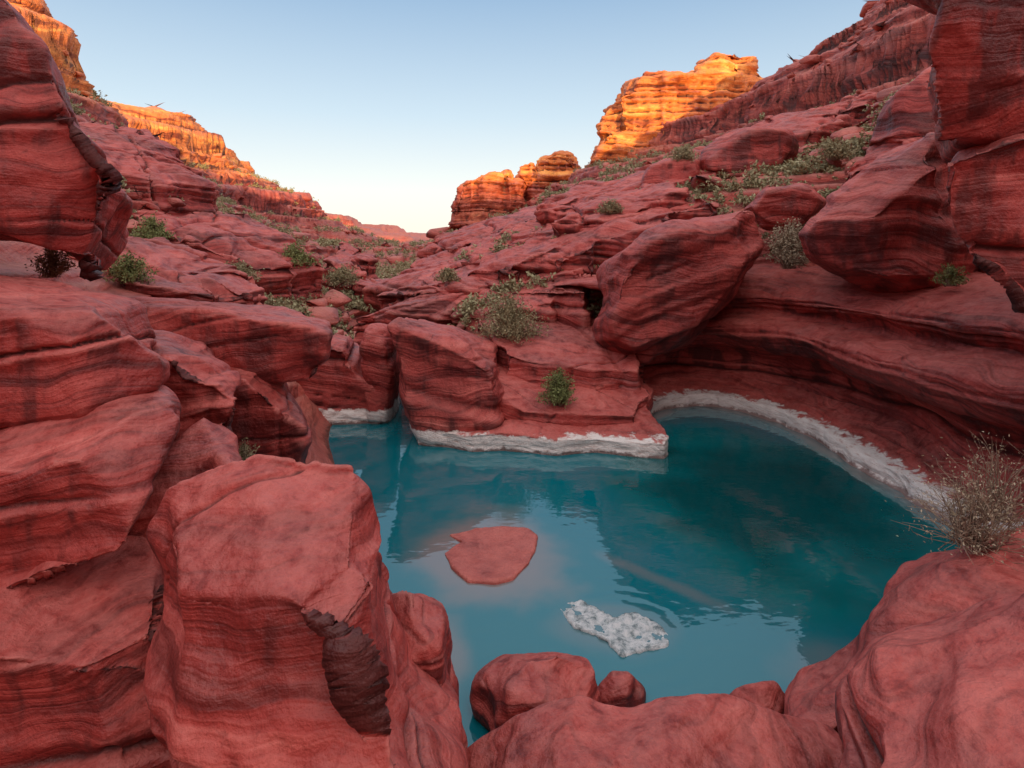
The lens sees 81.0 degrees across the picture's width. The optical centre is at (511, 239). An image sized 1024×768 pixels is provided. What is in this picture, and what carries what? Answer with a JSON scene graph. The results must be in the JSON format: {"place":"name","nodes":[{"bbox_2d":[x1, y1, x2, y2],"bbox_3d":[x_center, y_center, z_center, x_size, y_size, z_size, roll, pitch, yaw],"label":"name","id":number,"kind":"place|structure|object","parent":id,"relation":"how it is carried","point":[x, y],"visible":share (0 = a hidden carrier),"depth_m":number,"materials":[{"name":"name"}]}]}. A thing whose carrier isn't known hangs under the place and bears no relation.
{"place":"outdoors","nodes":[
{"label":"outdoors","id":0,"kind":"place"},
{"bbox_2d":[44,0,866,232],"label":"sky","id":1,"kind":"structure","parent":0,"point":[378,111],"materials":[{"name":"blue"}]},
{"bbox_2d":[0,0,984,464],"bbox_3d":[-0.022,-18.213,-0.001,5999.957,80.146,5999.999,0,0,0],"label":"canyon terrain","id":2,"kind":"structure","parent":0,"point":[898,52],"depth_m":61.61,"materials":[{"name":"red stone"}]},
{"bbox_2d":[0,0,132,281],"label":"cliff slab","id":3,"kind":"structure","parent":2,"relation":"on","point":[61,178],"depth_m":9.06,"materials":[{"name":"red stone"}]},
{"bbox_2d":[24,248,78,277],"bbox_3d":[-8.570,0.344,11.249,0.861,0.763,0.813,0,0,0],"label":"desert shrub","id":4,"kind":"object","parent":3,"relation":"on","point":[50,264],"visible":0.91,"depth_m":11.14,"materials":[{"name":"brown plant"}]},
{"bbox_2d":[0,275,169,428],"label":"cliff slab","id":5,"kind":"structure","parent":2,"relation":"on","point":[68,351],"depth_m":6.57,"materials":[{"name":"red stone"}]},
{"bbox_2d":[0,535,170,767],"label":"cliff slab","id":6,"kind":"structure","parent":2,"relation":"on","point":[75,642],"depth_m":5.38,"materials":[{"name":"red stone"}]},
{"bbox_2d":[0,385,180,588],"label":"cliff slab","id":7,"kind":"structure","parent":2,"relation":"on","point":[75,491],"depth_m":5.89,"materials":[{"name":"red stone"}]},
{"bbox_2d":[79,122,218,213],"bbox_3d":[-20.374,-1.903,32.864,8.149,10.309,11.011,0,0,0],"label":"rock ledge","id":8,"kind":"object","parent":2,"relation":"on","point":[144,160],"visible":0.3,"depth_m":31.71,"materials":[{"name":"red stone"}]},
{"bbox_2d":[66,236,267,304],"bbox_3d":[-11.717,2.451,20.991,7.356,5.265,6.019,0,0,19],"label":"rock ledge","id":9,"kind":"object","parent":2,"relation":"on","point":[187,272],"visible":0.18,"depth_m":20.46,"materials":[{"name":"red stone"}]},
{"bbox_2d":[102,248,159,284],"bbox_3d":[-11.518,0.812,17.953,1.510,1.125,1.655,0,0,0],"label":"desert shrub","id":10,"kind":"object","parent":9,"relation":"on","point":[122,272],"visible":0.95,"depth_m":17.89,"materials":[{"name":"green plant"}]},
{"bbox_2d":[128,417,242,537],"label":"cliff slab","id":11,"kind":"structure","parent":2,"relation":"on","point":[201,446],"depth_m":7.26,"materials":[{"name":"red stone"}]},
{"bbox_2d":[152,330,240,440],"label":"cliff slab","id":12,"kind":"structure","parent":2,"relation":"on","point":[202,382],"depth_m":8.69,"materials":[{"name":"red stone"}]},
{"bbox_2d":[132,209,324,307],"bbox_3d":[-13.934,1.870,29.060,7.469,6.773,8.173,0,0,29],"label":"rock ledge","id":13,"kind":"object","parent":2,"relation":"on","point":[231,237],"visible":0.35,"depth_m":28.41,"materials":[{"name":"red stone"}]},
{"bbox_2d":[127,213,179,240],"bbox_3d":[-14.971,-0.473,24.935,1.728,1.284,1.907,0,0,39],"label":"desert shrub","id":14,"kind":"object","parent":13,"relation":"on","point":[151,228],"visible":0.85,"depth_m":24.84,"materials":[{"name":"green plant"}]},
{"bbox_2d":[269,222,300,244],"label":"desert shrub","id":15,"kind":"object","parent":13,"relation":"on","point":[284,230],"visible":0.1,"depth_m":32.98,"materials":[{"name":"green plant"}]},
{"bbox_2d":[277,241,319,267],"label":"desert shrub","id":16,"kind":"object","parent":13,"relation":"on","point":[295,253],"visible":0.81,"depth_m":29.80,"materials":[{"name":"green plant"}]},
{"bbox_2d":[129,296,332,382],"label":"cliff slab","id":17,"kind":"structure","parent":2,"relation":"on","point":[273,344],"depth_m":11.45,"materials":[{"name":"red stone"}]},
{"bbox_2d":[224,258,263,281],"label":"desert shrub","id":18,"kind":"object","parent":2,"relation":"on","point":[242,267],"visible":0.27,"depth_m":25.04,"materials":[{"name":"green plant"}]},
{"bbox_2d":[238,437,259,460],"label":"desert shrub","id":19,"kind":"object","parent":2,"relation":"on","point":[244,454],"visible":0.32,"depth_m":9.79,"materials":[{"name":"green plant"}]},
{"bbox_2d":[231,367,312,463],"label":"cliff slab","id":20,"kind":"structure","parent":2,"relation":"on","point":[269,418],"depth_m":10.80,"materials":[{"name":"red stone"}]},
{"bbox_2d":[143,454,468,767],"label":"foreground boulder","id":21,"kind":"object","parent":2,"relation":"on","point":[279,639],"visible":0.97,"depth_m":4.41,"materials":[{"name":"red stone"}]},
{"bbox_2d":[296,334,379,424],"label":"sandstone block","id":22,"kind":"structure","parent":2,"relation":"on","point":[335,386],"depth_m":19.72,"materials":[{"name":"red stone"}]},
{"bbox_2d":[322,259,362,289],"bbox_3d":[-9.649,1.956,33.944,2.246,1.712,2.340,0,0,0],"label":"desert shrub","id":23,"kind":"object","parent":2,"relation":"on","point":[341,275],"visible":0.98,"depth_m":33.77,"materials":[{"name":"green plant"}]},
{"bbox_2d":[321,241,378,295],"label":"rock ledge","id":24,"kind":"object","parent":2,"relation":"on","point":[363,264],"visible":0.34,"depth_m":40.85,"materials":[{"name":"red stone"}]},
{"bbox_2d":[351,278,388,299],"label":"rock ledge","id":25,"kind":"object","parent":2,"relation":"on","point":[361,284],"visible":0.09,"depth_m":36.35,"materials":[{"name":"red stone"}]},
{"bbox_2d":[359,323,399,422],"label":"sandstone block","id":26,"kind":"structure","parent":2,"relation":"on","point":[379,366],"depth_m":19.48,"materials":[{"name":"red stone"}]},
{"bbox_2d":[391,590,467,749],"bbox_3d":[-1.181,5.372,6.585,1.174,3.366,2.091,0,0,-11],"label":"foreground boulder","id":27,"kind":"object","parent":2,"relation":"on","point":[424,620],"visible":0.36,"depth_m":5.98,"materials":[{"name":"red stone"}]},
{"bbox_2d":[387,317,504,444],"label":"sandstone block","id":28,"kind":"structure","parent":2,"relation":"on","point":[449,379],"depth_m":17.58,"materials":[{"name":"red stone"}]},
{"bbox_2d":[362,219,540,314],"bbox_3d":[-2.264,2.107,34.549,11.540,7.200,9.623,0,0,17],"label":"rock ledge","id":29,"kind":"object","parent":2,"relation":"on","point":[419,271],"visible":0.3,"depth_m":34.68,"materials":[{"name":"red stone"}]},
{"bbox_2d":[9,0,906,336],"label":"talus boulders","id":30,"kind":"object","parent":2,"relation":"on","point":[335,298],"visible":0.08,"depth_m":32.11,"materials":[{"name":"red stone"}]},
{"bbox_2d":[420,262,524,294],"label":"rock ledge","id":31,"kind":"object","parent":2,"relation":"on","point":[466,284],"visible":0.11,"depth_m":27.26,"materials":[{"name":"red stone"}]},
{"bbox_2d":[432,267,460,282],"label":"desert shrub","id":32,"kind":"object","parent":31,"relation":"on","point":[448,275],"visible":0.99,"depth_m":27.34,"materials":[{"name":"green plant"}]},
{"bbox_2d":[353,265,602,345],"bbox_3d":[-1.441,3.472,27.334,11.787,5.062,6.002,0,0,21],"label":"rock ledge","id":33,"kind":"object","parent":2,"relation":"on","point":[566,305],"visible":0.31,"depth_m":25.54,"materials":[{"name":"red stone"}]},
{"bbox_2d":[417,203,543,258],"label":"rock ledge","id":34,"kind":"object","parent":2,"relation":"on","point":[471,233],"visible":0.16,"depth_m":45.85,"materials":[{"name":"red stone"}]},
{"bbox_2d":[447,169,526,230],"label":"sandstone mesa","id":35,"kind":"structure","parent":2,"relation":"on","point":[480,198],"depth_m":124.64,"materials":[{"name":"orange stone"}]},
{"bbox_2d":[67,78,914,338],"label":"scrub vegetation","id":36,"kind":"object","parent":2,"relation":"on","point":[798,165],"visible":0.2,"depth_m":30.17,"materials":[{"name":"green plant"}]},
{"bbox_2d":[418,380,668,458],"bbox_3d":[0.734,5.984,19.791,7.970,3.199,6.783,0,0,0],"label":"rock shelf","id":37,"kind":"object","parent":2,"relation":"on","point":[644,435],"visible":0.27,"depth_m":17.00,"materials":[{"name":"red stone"}]},
{"bbox_2d":[515,150,579,200],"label":"sandstone mesa","id":38,"kind":"structure","parent":2,"relation":"on","point":[552,168],"depth_m":128.60,"materials":[{"name":"orange stone"}]},
{"bbox_2d":[478,318,641,390],"bbox_3d":[1.471,4.316,21.551,5.690,2.559,5.291,0,0,0],"label":"rock shelf","id":39,"kind":"object","parent":2,"relation":"on","point":[584,358],"visible":0.45,"depth_m":19.78,"materials":[{"name":"red stone"}]},
{"bbox_2d":[467,290,551,344],"bbox_3d":[-0.139,2.749,21.498,2.889,1.964,2.820,0,0,36],"label":"desert shrub","id":40,"kind":"object","parent":39,"relation":"on","point":[510,324],"visible":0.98,"depth_m":21.16,"materials":[{"name":"green plant"}]},
{"bbox_2d":[498,364,649,426],"bbox_3d":[1.223,4.929,20.365,6.263,2.002,5.907,0,0,0],"label":"rock shelf","id":41,"kind":"object","parent":2,"relation":"on","point":[587,407],"visible":0.34,"depth_m":18.03,"materials":[{"name":"red stone"}]},
{"bbox_2d":[536,367,577,407],"bbox_3d":[1.370,4.367,18.058,1.317,1.208,1.296,0,0,26],"label":"desert shrub","id":42,"kind":"object","parent":41,"relation":"on","point":[558,394],"visible":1,"depth_m":17.85,"materials":[{"name":"green plant"}]},
{"bbox_2d":[468,191,718,293],"bbox_3d":[3.708,0.886,29.090,11.600,6.606,7.680,0,0,9],"label":"rock ledge","id":43,"kind":"object","parent":2,"relation":"on","point":[538,251],"visible":0.29,"depth_m":26.52,"materials":[{"name":"red stone"}]},
{"bbox_2d":[560,600,668,656],"bbox_3d":[1.534,6.248,9.383,1.008,0.657,1.865,0,0,-44],"label":"salt crusted rock","id":44,"kind":"object","parent":2,"relation":"on","point":[622,632],"visible":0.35,"depth_m":9.23,"materials":[{"name":"white stone"}]},
{"bbox_2d":[551,181,689,237],"bbox_3d":[5.053,0.618,29.689,6.706,7.092,5.093,0,0,0],"label":"rock ledge","id":45,"kind":"object","parent":2,"relation":"on","point":[668,194],"visible":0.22,"depth_m":28.60,"materials":[{"name":"red stone"}]},
{"bbox_2d":[593,198,624,214],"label":"desert shrub","id":46,"kind":"object","parent":45,"relation":"on","point":[610,207],"visible":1,"depth_m":27.87,"materials":[{"name":"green plant"}]},
{"bbox_2d":[534,168,759,227],"bbox_3d":[8.194,-1.029,35.154,12.789,8.602,9.436,0,0,20],"label":"rock ledge","id":47,"kind":"object","parent":2,"relation":"on","point":[552,209],"visible":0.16,"depth_m":34.34,"materials":[{"name":"red stone"}]},
{"bbox_2d":[641,158,701,184],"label":"sandstone boulder","id":48,"kind":"object","parent":47,"relation":"on","point":[660,171],"visible":0.46,"depth_m":31.75,"materials":[{"name":"red stone"}]},
{"bbox_2d":[667,144,698,162],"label":"desert shrub","id":49,"kind":"object","parent":48,"relation":"on","point":[684,152],"visible":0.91,"depth_m":31.72,"materials":[{"name":"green plant"}]},
{"bbox_2d":[466,693,843,767],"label":"foreground boulder","id":50,"kind":"object","parent":2,"relation":"on","point":[717,730],"visible":0.97,"depth_m":5.66,"materials":[{"name":"red stone"}]},
{"bbox_2d":[587,52,762,167],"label":"sandstone mesa","id":51,"kind":"structure","parent":2,"relation":"on","point":[639,111],"depth_m":93.13,"materials":[{"name":"orange stone"}]},
{"bbox_2d":[699,126,798,178],"bbox_3d":[13.317,-4.489,33.782,6.330,3.659,5.826,0,0,0],"label":"sandstone boulder","id":52,"kind":"object","parent":2,"relation":"on","point":[736,150],"visible":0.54,"depth_m":31.13,"materials":[{"name":"red stone"}]},
{"bbox_2d":[690,92,877,158],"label":"rock ledge","id":53,"kind":"object","parent":2,"relation":"on","point":[812,125],"visible":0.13,"depth_m":40.26,"materials":[{"name":"red stone"}]},
{"bbox_2d":[744,183,825,230],"bbox_3d":[10.701,-1.258,23.431,3.594,1.834,3.057,0,0,0],"label":"sandstone boulder","id":54,"kind":"object","parent":2,"relation":"on","point":[768,207],"visible":0.83,"depth_m":22.01,"materials":[{"name":"red stone"}]},
{"bbox_2d":[552,263,1023,534],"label":"alcove cliff","id":55,"kind":"structure","parent":2,"relation":"on","point":[889,389],"depth_m":16.54,"materials":[{"name":"red stone"}]},
{"bbox_2d":[592,210,763,356],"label":"tilted sandstone slab","id":56,"kind":"structure","parent":55,"relation":"on","point":[668,285],"depth_m":19.60,"materials":[{"name":"red stone"}]},
{"bbox_2d":[760,216,808,269],"bbox_3d":[9.603,0.100,20.842,1.863,1.905,1.845,0,0,-40],"label":"desert shrub","id":57,"kind":"object","parent":55,"relation":"on","point":[788,249],"visible":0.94,"depth_m":20.62,"materials":[{"name":"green plant"}]},
{"bbox_2d":[798,132,979,292],"bbox_3d":[12.490,-0.655,19.111,8.598,5.159,4.520,0,0,-38],"label":"sandstone boulder","id":58,"kind":"object","parent":55,"relation":"on","point":[882,223],"visible":0.67,"depth_m":16.47,"materials":[{"name":"red stone"}]},
{"bbox_2d":[929,263,971,286],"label":"desert shrub","id":59,"kind":"object","parent":55,"relation":"on","point":[951,277],"visible":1,"depth_m":15.54,"materials":[{"name":"green plant"}]},
{"bbox_2d":[813,137,857,163],"bbox_3d":[14.572,-4.015,26.943,1.800,1.295,1.862,0,0,-29],"label":"desert shrub","id":60,"kind":"object","parent":2,"relation":"on","point":[835,151],"visible":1,"depth_m":26.75,"materials":[{"name":"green plant"}]},
{"bbox_2d":[842,137,919,184],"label":"rock ledge","id":61,"kind":"object","parent":2,"relation":"on","point":[874,152],"visible":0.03,"depth_m":24.96,"materials":[{"name":"red stone"}]},
{"bbox_2d":[869,65,935,146],"bbox_3d":[20.392,-5.788,26.840,11.087,5.691,5.983,0,0,-37],"label":"sandstone boulder","id":62,"kind":"object","parent":61,"relation":"on","point":[905,113],"visible":0.2,"depth_m":24.17,"materials":[{"name":"red stone"}]},
{"bbox_2d":[784,526,1023,733],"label":"foreground boulder","id":63,"kind":"object","parent":2,"relation":"on","point":[929,587],"visible":0.4,"depth_m":6.89,"materials":[{"name":"red stone"}]},
{"bbox_2d":[885,470,1023,570],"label":"dry twiggy shrub","id":64,"kind":"object","parent":63,"relation":"on","point":[978,535],"visible":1,"depth_m":7.22,"materials":[{"name":"beige plant"}]},
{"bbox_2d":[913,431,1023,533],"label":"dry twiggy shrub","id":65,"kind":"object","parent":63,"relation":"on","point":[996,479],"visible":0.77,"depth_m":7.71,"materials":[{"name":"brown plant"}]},
{"bbox_2d":[835,592,1023,767],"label":"foreground boulder","id":66,"kind":"object","parent":2,"relation":"on","point":[946,691],"visible":1,"depth_m":4.56,"materials":[{"name":"red stone"}]},
{"bbox_2d":[946,133,1023,312],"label":"overhanging cliff","id":67,"kind":"structure","parent":2,"relation":"on","point":[985,187],"depth_m":7.84,"materials":[{"name":"red stone"}]},
{"bbox_2d":[904,0,1023,163],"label":"overhanging cliff","id":68,"kind":"structure","parent":67,"relation":"on","point":[975,88],"depth_m":8.09,"materials":[{"name":"red stone"}]},
{"bbox_2d":[329,399,963,747],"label":"pool water","id":69,"kind":"structure","parent":0,"point":[729,551],"depth_m":11.94,"materials":[{"name":"teal liquid"}]},
{"bbox_2d":[445,526,537,584],"bbox_3d":[-0.388,6.223,11.470,1.825,0.613,2.070,0,0,0],"label":"flat pool rock","id":70,"kind":"object","parent":69,"relation":"in","point":[496,555],"visible":0.67,"depth_m":11.39,"materials":[{"name":"red sandstone"}]},
{"bbox_2d":[469,652,602,731],"bbox_3d":[0.310,6.070,7.664,1.703,1.636,1.596,0,0,0],"label":"shore boulder","id":71,"kind":"object","parent":69,"relation":"in","point":[505,688],"visible":0.48,"depth_m":7.39,"materials":[{"name":"red stone"}]},
{"bbox_2d":[598,671,645,706],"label":"shore boulder","id":72,"kind":"object","parent":69,"relation":"in","point":[622,688],"visible":0.56,"depth_m":7.66,"materials":[{"name":"red stone"}]},
{"bbox_2d":[729,681,784,713],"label":"shore boulder","id":73,"kind":"object","parent":69,"relation":"in","point":[769,694],"visible":0.38,"depth_m":7.60,"materials":[{"name":"red stone"}]}
]}

